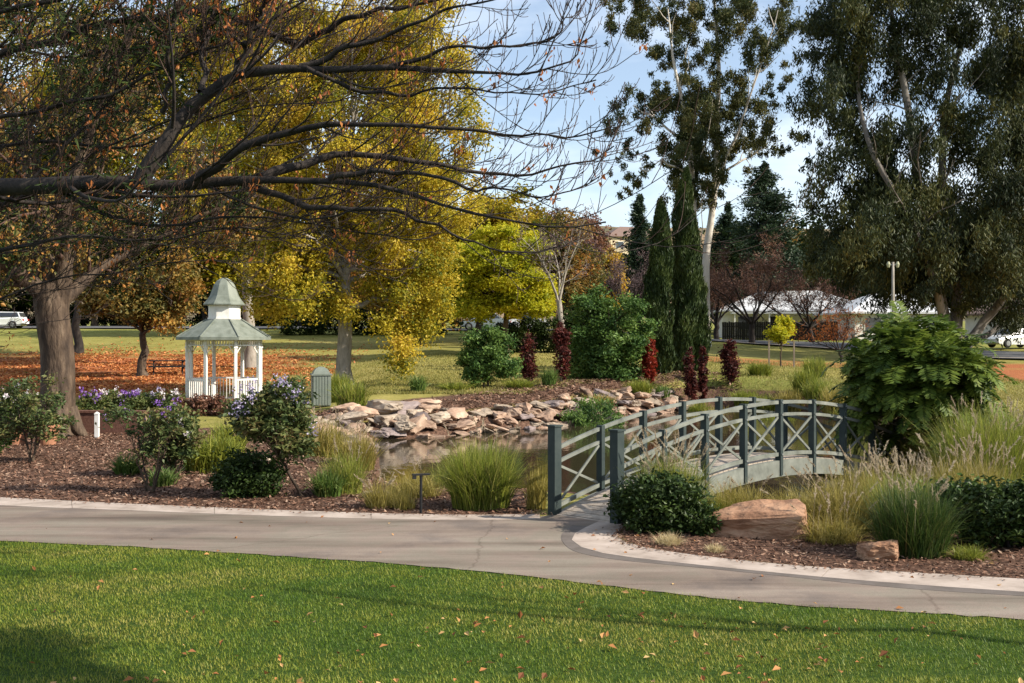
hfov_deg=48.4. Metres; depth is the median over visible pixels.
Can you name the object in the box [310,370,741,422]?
bark mulch
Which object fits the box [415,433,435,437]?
rock
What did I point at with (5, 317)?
parked car
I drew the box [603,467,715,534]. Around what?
dark bush
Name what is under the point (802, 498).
fountain grass
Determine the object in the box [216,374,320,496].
lilac bush
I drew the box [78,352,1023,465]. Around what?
grass
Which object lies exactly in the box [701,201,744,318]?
conifer
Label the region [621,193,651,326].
conifer
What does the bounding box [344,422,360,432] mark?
rock
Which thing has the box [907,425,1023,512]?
fountain grass
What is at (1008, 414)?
fountain grass
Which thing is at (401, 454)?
pond water
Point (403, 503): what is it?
fountain grass
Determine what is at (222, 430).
strap plant
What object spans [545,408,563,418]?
rock
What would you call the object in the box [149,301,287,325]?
hedge
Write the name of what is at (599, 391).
rock
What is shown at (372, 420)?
rock
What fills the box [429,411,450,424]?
rock
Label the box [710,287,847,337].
house
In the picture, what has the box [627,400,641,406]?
rock
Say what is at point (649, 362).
maroon sapling
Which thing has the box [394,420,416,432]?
rock
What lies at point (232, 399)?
red shrub
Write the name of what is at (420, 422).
rock
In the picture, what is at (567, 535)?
path
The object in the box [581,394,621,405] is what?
grass tussock
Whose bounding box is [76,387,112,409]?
flower clump
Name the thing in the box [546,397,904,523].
footbridge
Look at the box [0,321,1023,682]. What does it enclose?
ground
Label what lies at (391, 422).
rock
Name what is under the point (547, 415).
rock
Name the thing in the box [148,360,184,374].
park bench
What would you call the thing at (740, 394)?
grass tussock
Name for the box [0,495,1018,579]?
bark mulch
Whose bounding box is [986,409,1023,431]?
fountain grass
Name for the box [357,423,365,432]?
rock
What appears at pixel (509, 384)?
grass tussock
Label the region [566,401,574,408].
rock
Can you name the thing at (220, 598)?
grass
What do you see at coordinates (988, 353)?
road
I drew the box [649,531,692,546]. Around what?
pale tuft
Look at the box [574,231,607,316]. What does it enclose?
autumn tree
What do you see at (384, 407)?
rock
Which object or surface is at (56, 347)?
old tree
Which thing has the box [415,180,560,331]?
golden tree
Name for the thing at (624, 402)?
rock
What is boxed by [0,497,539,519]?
kerb
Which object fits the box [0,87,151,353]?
autumn tree
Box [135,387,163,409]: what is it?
flower clump
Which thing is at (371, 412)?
rock
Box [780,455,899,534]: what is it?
fountain grass
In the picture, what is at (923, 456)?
fountain grass
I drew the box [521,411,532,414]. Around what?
rock
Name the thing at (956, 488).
dark bush
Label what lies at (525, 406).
rock
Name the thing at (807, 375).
grass tussock
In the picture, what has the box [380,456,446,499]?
fountain grass
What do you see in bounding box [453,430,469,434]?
rock
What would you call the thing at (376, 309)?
shade tree
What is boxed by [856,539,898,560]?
rock
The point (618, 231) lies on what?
house
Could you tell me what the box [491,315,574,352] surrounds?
hedge
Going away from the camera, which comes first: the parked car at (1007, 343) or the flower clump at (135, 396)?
the flower clump at (135, 396)
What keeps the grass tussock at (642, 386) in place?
on the ground at (94, 339)
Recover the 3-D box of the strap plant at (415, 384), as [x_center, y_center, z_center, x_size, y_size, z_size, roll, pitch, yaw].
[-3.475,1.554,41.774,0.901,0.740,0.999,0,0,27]
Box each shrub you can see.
[170,393,208,415]
[200,393,225,415]
[217,394,242,412]
[453,321,525,387]
[555,303,591,372]
[557,281,661,380]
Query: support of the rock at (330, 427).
on the ground at (94, 339)
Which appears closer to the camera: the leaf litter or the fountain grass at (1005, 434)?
the fountain grass at (1005, 434)
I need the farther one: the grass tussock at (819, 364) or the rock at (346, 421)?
the grass tussock at (819, 364)
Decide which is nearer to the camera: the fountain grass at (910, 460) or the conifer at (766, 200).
the fountain grass at (910, 460)
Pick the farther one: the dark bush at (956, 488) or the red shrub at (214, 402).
the red shrub at (214, 402)
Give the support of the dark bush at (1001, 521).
on the ground at (94, 339)
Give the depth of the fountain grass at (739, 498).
16.14 m
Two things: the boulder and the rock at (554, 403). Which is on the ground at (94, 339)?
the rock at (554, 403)
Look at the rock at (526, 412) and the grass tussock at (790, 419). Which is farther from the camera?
the grass tussock at (790, 419)
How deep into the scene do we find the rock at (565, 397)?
40.96 m
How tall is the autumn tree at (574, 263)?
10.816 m
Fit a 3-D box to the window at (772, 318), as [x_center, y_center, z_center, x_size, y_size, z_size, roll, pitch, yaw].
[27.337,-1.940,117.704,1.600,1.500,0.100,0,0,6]
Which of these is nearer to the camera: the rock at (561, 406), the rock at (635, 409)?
the rock at (561, 406)
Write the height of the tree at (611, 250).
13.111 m
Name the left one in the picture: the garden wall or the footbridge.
the garden wall
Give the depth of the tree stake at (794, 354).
61.46 m
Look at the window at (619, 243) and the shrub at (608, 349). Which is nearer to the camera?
the shrub at (608, 349)
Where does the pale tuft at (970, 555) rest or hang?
on the ground at (94, 339)
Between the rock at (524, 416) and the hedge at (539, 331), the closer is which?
the rock at (524, 416)
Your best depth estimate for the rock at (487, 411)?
36.88 m
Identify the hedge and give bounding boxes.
[0,297,84,325]
[69,302,187,325]
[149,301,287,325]
[240,300,367,325]
[277,301,469,334]
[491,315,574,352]
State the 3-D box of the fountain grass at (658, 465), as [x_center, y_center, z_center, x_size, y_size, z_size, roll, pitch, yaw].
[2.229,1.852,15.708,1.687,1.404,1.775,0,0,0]
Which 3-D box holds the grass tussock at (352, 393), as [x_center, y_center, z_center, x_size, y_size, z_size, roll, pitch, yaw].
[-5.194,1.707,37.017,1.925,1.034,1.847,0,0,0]
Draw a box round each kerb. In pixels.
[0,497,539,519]
[178,327,1017,357]
[572,521,1023,591]
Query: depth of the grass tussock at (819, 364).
51.74 m
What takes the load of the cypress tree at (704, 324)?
on the ground at (94, 339)
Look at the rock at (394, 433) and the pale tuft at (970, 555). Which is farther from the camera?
the rock at (394, 433)
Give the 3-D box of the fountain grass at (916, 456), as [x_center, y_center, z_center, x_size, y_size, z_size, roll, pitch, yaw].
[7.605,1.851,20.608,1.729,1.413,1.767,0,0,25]
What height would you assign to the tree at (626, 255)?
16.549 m
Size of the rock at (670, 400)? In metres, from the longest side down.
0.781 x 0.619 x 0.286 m
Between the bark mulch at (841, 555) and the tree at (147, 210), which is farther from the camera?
the tree at (147, 210)
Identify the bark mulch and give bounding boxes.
[0,429,537,513]
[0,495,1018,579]
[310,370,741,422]
[617,520,1023,578]
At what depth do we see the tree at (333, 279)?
111.92 m
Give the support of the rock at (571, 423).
on the ground at (94, 339)
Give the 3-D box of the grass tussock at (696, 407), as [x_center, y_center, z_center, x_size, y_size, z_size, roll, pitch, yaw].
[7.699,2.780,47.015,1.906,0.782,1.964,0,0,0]
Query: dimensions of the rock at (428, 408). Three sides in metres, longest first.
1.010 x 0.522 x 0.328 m
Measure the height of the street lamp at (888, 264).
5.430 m
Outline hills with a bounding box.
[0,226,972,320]
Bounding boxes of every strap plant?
[105,452,153,475]
[138,463,186,486]
[182,429,259,473]
[205,419,249,450]
[298,467,352,497]
[407,374,428,391]
[539,367,559,386]
[654,384,673,397]
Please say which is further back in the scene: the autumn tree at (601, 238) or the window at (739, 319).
the window at (739, 319)
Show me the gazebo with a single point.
(224, 321)
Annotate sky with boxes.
[0,0,1023,233]
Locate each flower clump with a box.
[21,389,39,407]
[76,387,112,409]
[95,385,123,409]
[118,390,148,409]
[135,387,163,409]
[156,388,185,409]
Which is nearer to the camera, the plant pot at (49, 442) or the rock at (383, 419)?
the plant pot at (49, 442)
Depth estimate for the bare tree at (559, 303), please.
62.40 m
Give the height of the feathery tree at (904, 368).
3.385 m
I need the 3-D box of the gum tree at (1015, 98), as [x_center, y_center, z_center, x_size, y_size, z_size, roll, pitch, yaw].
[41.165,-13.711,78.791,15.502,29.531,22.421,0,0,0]
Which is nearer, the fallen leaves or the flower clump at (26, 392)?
the fallen leaves
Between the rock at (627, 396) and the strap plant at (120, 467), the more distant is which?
the rock at (627, 396)
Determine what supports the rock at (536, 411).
on the ground at (94, 339)
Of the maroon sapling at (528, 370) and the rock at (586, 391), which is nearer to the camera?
the rock at (586, 391)
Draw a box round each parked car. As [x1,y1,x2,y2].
[0,312,28,328]
[461,315,510,329]
[510,315,545,326]
[984,328,1023,347]
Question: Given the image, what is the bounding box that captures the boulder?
[701,499,809,541]
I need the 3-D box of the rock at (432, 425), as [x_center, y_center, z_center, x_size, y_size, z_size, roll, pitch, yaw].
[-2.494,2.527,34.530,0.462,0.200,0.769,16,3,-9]
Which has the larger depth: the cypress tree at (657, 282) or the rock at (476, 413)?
the cypress tree at (657, 282)
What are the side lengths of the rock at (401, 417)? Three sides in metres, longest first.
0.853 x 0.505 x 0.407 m
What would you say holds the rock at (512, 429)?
on the ground at (94, 339)
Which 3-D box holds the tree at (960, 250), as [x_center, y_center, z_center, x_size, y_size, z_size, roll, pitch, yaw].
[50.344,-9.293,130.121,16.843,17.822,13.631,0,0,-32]
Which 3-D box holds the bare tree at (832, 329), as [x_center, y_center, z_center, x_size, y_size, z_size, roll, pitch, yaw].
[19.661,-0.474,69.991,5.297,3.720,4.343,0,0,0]
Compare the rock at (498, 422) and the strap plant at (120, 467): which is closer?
the strap plant at (120, 467)
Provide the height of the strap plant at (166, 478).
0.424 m
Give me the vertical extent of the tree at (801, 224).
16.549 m
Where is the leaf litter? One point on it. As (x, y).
(20, 369)
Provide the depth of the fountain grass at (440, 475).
19.50 m
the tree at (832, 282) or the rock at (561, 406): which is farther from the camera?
the tree at (832, 282)
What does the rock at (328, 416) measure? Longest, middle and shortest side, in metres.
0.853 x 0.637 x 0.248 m
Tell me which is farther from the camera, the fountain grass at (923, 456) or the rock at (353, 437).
the rock at (353, 437)
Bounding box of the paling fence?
[722,321,837,340]
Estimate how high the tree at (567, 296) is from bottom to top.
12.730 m
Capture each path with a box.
[0,505,1023,618]
[561,525,1023,595]
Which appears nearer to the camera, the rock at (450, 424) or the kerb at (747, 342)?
the rock at (450, 424)
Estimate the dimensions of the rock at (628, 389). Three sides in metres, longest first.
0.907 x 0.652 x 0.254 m
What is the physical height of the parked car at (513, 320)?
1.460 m
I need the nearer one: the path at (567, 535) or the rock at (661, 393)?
the path at (567, 535)
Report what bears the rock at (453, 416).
on the bark mulch at (529, 388)
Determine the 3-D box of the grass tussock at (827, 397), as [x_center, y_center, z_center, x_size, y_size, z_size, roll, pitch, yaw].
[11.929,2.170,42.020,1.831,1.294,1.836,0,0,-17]
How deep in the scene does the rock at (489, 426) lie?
35.76 m
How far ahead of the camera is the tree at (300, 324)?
117.55 m
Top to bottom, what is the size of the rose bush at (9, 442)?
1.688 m
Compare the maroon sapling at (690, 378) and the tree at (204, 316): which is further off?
the tree at (204, 316)
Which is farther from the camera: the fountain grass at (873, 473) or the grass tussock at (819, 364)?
the grass tussock at (819, 364)
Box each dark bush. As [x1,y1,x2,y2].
[200,445,290,498]
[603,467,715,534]
[679,501,722,535]
[916,473,994,530]
[924,473,1023,549]
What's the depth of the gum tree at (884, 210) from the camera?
72.11 m
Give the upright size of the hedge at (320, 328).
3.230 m
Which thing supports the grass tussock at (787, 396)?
on the ground at (94, 339)
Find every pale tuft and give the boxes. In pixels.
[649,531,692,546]
[703,541,728,552]
[941,540,996,561]
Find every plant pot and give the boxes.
[6,433,27,444]
[34,419,59,444]
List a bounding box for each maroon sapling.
[516,329,540,380]
[550,320,571,381]
[639,337,657,382]
[681,346,698,400]
[697,346,709,406]
[716,338,742,384]
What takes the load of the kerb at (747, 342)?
on the ground at (94, 339)
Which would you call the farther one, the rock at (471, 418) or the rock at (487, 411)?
the rock at (487, 411)
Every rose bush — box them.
[0,370,78,462]
[0,387,29,452]
[136,400,215,476]
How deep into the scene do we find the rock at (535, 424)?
37.45 m
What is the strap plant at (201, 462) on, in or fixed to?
on the ground at (94, 339)
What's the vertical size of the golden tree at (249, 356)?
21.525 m
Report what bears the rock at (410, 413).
on the ground at (94, 339)
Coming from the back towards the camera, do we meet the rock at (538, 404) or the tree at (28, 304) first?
the tree at (28, 304)
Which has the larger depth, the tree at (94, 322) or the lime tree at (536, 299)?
the tree at (94, 322)
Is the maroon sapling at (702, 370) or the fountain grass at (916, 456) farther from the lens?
the maroon sapling at (702, 370)
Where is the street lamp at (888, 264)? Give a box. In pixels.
[886,261,899,317]
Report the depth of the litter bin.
38.21 m
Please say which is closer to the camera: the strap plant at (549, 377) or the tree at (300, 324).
the strap plant at (549, 377)
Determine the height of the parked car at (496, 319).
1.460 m
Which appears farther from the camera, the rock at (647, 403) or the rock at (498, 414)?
the rock at (647, 403)
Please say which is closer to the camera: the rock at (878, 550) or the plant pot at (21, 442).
the rock at (878, 550)
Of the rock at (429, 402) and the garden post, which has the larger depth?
the rock at (429, 402)
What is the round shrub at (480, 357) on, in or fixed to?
on the ground at (94, 339)
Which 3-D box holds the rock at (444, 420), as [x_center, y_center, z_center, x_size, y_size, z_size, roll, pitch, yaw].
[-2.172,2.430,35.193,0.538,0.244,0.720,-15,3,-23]
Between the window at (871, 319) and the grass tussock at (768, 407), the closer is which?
the grass tussock at (768, 407)
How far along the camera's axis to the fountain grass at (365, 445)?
23.46 m
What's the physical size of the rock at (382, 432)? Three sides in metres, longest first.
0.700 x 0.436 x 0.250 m
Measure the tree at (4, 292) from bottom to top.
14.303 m
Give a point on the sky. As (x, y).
(635, 67)
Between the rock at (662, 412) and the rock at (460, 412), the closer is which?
the rock at (460, 412)
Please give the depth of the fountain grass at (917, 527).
13.16 m
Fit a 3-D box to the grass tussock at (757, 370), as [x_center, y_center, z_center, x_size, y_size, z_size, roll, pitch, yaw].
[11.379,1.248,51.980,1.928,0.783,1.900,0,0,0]
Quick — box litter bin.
[310,367,331,408]
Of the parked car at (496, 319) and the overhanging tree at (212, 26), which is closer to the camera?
the overhanging tree at (212, 26)
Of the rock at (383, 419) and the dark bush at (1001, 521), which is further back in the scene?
the rock at (383, 419)
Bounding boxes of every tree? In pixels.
[0,0,273,437]
[0,0,431,368]
[0,0,832,347]
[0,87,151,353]
[0,265,24,307]
[3,259,79,317]
[72,242,209,375]
[79,209,119,325]
[116,199,174,230]
[137,221,276,317]
[171,0,500,384]
[173,266,227,322]
[266,189,331,325]
[306,214,382,302]
[331,222,481,345]
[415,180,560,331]
[424,221,563,353]
[512,204,595,359]
[527,207,621,317]
[531,207,612,318]
[552,254,580,316]
[578,240,625,295]
[583,236,671,313]
[590,0,808,345]
[596,247,630,314]
[617,223,671,300]
[642,198,676,374]
[643,227,704,304]
[670,165,701,371]
[692,210,712,370]
[701,210,778,317]
[701,230,808,343]
[710,262,756,338]
[741,219,810,247]
[742,264,861,341]
[755,0,1023,350]
[762,314,798,366]
[780,204,840,292]
[792,305,871,361]
[797,214,895,300]
[819,301,1018,479]
[913,185,1003,308]
[977,0,1023,342]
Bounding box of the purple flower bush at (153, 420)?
[95,397,189,491]
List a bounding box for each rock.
[316,422,347,431]
[324,412,342,419]
[330,402,360,412]
[335,412,354,426]
[337,411,367,422]
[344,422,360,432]
[345,434,359,442]
[347,406,380,417]
[354,433,372,442]
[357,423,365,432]
[366,399,403,414]
[367,418,378,424]
[369,430,390,437]
[374,414,397,426]
[375,420,396,426]
[381,427,406,436]
[388,401,420,414]
[393,414,408,420]
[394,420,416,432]
[406,409,422,417]
[407,399,441,408]
[407,414,429,434]
[409,412,430,419]
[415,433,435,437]
[416,404,438,412]
[425,420,436,429]
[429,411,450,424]
[437,411,458,419]
[439,418,452,424]
[440,423,456,426]
[446,407,467,417]
[448,419,476,429]
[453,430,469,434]
[459,416,477,420]
[468,411,485,416]
[469,428,482,432]
[476,427,494,432]
[480,408,492,415]
[483,424,497,429]
[490,424,508,431]
[492,411,506,419]
[492,419,502,424]
[493,404,512,409]
[502,407,522,417]
[504,415,517,424]
[508,427,520,431]
[515,402,532,410]
[515,413,534,419]
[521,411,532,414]
[524,426,535,429]
[529,401,550,408]
[529,418,540,421]
[530,408,541,414]
[530,421,542,426]
[535,410,556,421]
[542,400,560,407]
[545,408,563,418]
[554,402,569,409]
[556,421,574,425]
[557,393,570,401]
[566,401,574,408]
[579,387,592,395]
[593,388,614,397]
[610,392,618,396]
[615,399,631,404]
[617,386,631,391]
[620,391,634,399]
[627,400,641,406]
[627,407,640,412]
[633,392,651,398]
[635,399,653,407]
[645,397,660,404]
[651,394,661,398]
[655,389,671,395]
[657,410,669,413]
[662,396,676,404]
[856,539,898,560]
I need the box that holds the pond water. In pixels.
[373,408,892,499]
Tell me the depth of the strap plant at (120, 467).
21.32 m
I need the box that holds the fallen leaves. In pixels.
[3,496,1023,682]
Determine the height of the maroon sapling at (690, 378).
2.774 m
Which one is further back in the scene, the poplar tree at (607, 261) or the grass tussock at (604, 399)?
the poplar tree at (607, 261)
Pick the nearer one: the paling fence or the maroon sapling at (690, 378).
the maroon sapling at (690, 378)
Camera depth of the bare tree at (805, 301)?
95.58 m
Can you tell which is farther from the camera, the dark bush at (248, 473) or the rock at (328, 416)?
the rock at (328, 416)
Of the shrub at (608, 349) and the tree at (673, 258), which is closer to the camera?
the shrub at (608, 349)
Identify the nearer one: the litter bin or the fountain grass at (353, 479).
the fountain grass at (353, 479)
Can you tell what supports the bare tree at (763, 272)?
on the ground at (94, 339)
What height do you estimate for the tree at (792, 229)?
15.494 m
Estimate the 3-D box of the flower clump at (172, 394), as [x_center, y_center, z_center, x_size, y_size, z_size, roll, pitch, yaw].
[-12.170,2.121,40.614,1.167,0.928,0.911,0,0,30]
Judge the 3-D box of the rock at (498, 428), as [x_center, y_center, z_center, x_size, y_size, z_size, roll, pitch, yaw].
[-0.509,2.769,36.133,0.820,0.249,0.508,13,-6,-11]
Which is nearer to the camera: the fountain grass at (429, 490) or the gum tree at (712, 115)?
the fountain grass at (429, 490)
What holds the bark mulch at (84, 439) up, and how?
on the ground at (94, 339)
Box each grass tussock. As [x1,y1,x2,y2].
[326,378,377,405]
[331,371,359,402]
[434,381,475,390]
[499,378,543,388]
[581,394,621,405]
[621,378,657,393]
[682,399,714,410]
[727,388,761,405]
[744,361,775,376]
[747,393,781,410]
[761,417,796,421]
[766,388,805,411]
[784,366,822,395]
[797,377,837,404]
[800,355,832,378]
[815,384,847,417]
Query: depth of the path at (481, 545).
13.77 m
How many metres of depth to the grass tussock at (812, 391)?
44.77 m
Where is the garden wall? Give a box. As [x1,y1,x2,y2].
[79,410,168,434]
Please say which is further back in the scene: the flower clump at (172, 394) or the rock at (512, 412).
the flower clump at (172, 394)
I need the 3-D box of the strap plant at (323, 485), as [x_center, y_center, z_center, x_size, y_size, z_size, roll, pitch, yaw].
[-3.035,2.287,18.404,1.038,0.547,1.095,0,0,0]
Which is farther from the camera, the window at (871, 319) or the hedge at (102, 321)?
the hedge at (102, 321)
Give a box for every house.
[603,227,648,255]
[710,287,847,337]
[813,294,949,340]
[965,299,1022,336]
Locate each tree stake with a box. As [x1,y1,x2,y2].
[768,340,769,365]
[793,341,794,367]
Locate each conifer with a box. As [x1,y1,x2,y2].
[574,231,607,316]
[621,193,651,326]
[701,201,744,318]
[711,159,819,302]
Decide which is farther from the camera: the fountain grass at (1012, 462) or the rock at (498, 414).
the rock at (498, 414)
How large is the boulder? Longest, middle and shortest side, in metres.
1.388 x 0.921 x 0.548 m
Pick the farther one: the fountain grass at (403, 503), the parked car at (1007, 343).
the parked car at (1007, 343)
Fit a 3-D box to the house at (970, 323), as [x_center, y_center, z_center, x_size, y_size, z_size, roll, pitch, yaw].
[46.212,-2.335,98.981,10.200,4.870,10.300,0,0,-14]
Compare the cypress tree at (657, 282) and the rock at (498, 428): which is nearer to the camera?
the rock at (498, 428)
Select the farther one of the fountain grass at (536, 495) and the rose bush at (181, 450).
the rose bush at (181, 450)
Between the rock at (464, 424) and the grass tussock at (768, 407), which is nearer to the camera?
the rock at (464, 424)
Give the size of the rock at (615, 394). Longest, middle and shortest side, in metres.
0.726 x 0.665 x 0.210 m
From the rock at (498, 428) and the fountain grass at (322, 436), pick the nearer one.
the fountain grass at (322, 436)
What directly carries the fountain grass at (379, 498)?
on the ground at (94, 339)
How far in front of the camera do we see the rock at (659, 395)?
46.18 m
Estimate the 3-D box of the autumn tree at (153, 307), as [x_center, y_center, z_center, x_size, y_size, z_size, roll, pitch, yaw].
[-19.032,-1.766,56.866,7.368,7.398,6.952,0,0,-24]
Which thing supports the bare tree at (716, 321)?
on the ground at (94, 339)
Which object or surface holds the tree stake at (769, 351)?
on the ground at (94, 339)
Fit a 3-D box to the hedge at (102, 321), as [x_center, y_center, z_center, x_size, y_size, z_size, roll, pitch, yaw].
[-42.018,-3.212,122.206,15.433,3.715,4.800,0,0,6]
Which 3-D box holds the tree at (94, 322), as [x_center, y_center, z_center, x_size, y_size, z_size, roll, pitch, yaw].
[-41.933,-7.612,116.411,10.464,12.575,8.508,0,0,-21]
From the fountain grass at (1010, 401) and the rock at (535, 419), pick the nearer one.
the fountain grass at (1010, 401)
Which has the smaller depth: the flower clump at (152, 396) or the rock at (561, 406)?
the rock at (561, 406)
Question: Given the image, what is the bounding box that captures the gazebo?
[176,278,270,407]
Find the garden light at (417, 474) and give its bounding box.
[412,473,429,512]
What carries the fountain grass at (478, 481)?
on the ground at (94, 339)
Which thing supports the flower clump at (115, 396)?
on the ground at (94, 339)
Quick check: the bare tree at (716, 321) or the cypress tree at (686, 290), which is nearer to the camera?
the cypress tree at (686, 290)
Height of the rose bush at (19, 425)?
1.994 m
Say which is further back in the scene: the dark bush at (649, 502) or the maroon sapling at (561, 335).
the maroon sapling at (561, 335)
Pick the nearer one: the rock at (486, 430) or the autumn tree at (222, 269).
the rock at (486, 430)
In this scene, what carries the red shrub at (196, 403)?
on the ground at (94, 339)
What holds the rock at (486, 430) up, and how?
on the ground at (94, 339)
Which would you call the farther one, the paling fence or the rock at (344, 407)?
the paling fence
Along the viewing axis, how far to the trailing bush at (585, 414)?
38.66 m
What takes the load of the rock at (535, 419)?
on the ground at (94, 339)
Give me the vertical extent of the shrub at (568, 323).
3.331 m
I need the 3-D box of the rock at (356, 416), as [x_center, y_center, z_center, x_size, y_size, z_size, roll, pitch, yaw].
[-4.793,2.345,33.589,1.113,0.505,0.651,-9,2,-11]
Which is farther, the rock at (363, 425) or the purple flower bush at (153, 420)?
the rock at (363, 425)
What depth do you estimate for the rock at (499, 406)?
37.57 m
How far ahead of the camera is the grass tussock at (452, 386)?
42.27 m
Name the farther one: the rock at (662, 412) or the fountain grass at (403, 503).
the rock at (662, 412)
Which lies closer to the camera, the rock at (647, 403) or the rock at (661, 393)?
the rock at (647, 403)
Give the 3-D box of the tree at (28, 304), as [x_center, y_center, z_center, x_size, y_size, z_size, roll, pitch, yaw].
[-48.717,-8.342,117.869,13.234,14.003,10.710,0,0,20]
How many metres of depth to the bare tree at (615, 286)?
103.84 m
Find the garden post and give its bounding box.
[94,412,99,437]
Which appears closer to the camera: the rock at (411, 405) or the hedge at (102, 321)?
the rock at (411, 405)
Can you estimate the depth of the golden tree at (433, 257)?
44.74 m
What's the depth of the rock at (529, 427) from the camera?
36.77 m
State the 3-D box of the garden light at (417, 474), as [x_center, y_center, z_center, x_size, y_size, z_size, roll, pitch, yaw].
[-1.327,2.238,16.589,0.260,0.624,0.070,0,0,-20]
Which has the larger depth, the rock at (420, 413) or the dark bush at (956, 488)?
the rock at (420, 413)
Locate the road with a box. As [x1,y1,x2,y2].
[0,326,1023,358]
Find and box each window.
[616,241,623,248]
[737,316,756,329]
[768,315,783,321]
[864,317,881,330]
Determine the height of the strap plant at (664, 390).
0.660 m
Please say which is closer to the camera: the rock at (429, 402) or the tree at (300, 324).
the rock at (429, 402)
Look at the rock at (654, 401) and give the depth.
45.48 m
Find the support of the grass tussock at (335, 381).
on the ground at (94, 339)
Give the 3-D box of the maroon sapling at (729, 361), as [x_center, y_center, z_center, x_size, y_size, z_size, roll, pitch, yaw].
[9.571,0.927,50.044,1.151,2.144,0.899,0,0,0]
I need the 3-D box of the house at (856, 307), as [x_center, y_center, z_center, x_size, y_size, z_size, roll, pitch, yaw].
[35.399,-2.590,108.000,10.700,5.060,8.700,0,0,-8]
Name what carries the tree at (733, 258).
on the ground at (94, 339)
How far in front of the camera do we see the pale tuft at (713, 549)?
13.51 m
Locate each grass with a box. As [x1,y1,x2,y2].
[0,539,1023,682]
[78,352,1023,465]
[299,405,354,457]
[309,435,376,494]
[323,418,393,470]
[348,468,409,508]
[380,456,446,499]
[385,488,419,509]
[417,415,542,510]
[421,459,451,487]
[519,457,547,509]
[613,427,724,505]
[703,488,757,510]
[704,474,784,509]
[755,472,839,520]
[771,486,880,545]
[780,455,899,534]
[820,440,910,515]
[843,454,982,559]
[844,447,963,527]
[890,422,942,482]
[892,447,957,491]
[906,391,1023,482]
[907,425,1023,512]
[962,446,1023,486]
[981,399,1022,433]
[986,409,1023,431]
[993,397,1023,440]
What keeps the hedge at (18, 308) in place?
on the ground at (94, 339)
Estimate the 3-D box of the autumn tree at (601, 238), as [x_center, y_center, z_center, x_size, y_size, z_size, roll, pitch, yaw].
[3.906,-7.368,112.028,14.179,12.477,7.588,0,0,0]
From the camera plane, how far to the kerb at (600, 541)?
12.47 m
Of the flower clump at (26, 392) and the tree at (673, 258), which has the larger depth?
the tree at (673, 258)
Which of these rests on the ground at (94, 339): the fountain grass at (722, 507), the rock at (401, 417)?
the fountain grass at (722, 507)
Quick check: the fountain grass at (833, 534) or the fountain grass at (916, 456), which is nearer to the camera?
the fountain grass at (833, 534)
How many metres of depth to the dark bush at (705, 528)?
14.63 m
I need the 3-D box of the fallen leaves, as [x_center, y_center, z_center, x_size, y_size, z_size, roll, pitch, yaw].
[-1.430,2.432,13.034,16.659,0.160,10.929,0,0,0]
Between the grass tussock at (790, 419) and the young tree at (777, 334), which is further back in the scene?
the young tree at (777, 334)
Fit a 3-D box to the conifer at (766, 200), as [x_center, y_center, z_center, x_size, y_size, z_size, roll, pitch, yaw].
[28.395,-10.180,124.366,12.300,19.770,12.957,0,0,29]
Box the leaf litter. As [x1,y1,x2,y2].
[0,337,367,396]
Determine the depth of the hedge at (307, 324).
120.72 m
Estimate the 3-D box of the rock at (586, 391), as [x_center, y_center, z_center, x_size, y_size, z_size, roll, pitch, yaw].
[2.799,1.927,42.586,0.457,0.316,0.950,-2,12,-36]
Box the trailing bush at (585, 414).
[557,393,627,426]
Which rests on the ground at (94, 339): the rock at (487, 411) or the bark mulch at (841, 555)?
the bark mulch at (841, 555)
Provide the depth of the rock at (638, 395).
45.09 m
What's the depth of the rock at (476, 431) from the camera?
35.31 m
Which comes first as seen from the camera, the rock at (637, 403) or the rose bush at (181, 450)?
the rose bush at (181, 450)
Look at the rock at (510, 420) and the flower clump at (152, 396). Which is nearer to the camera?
the rock at (510, 420)
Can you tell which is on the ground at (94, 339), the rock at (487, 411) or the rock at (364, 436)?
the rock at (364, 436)

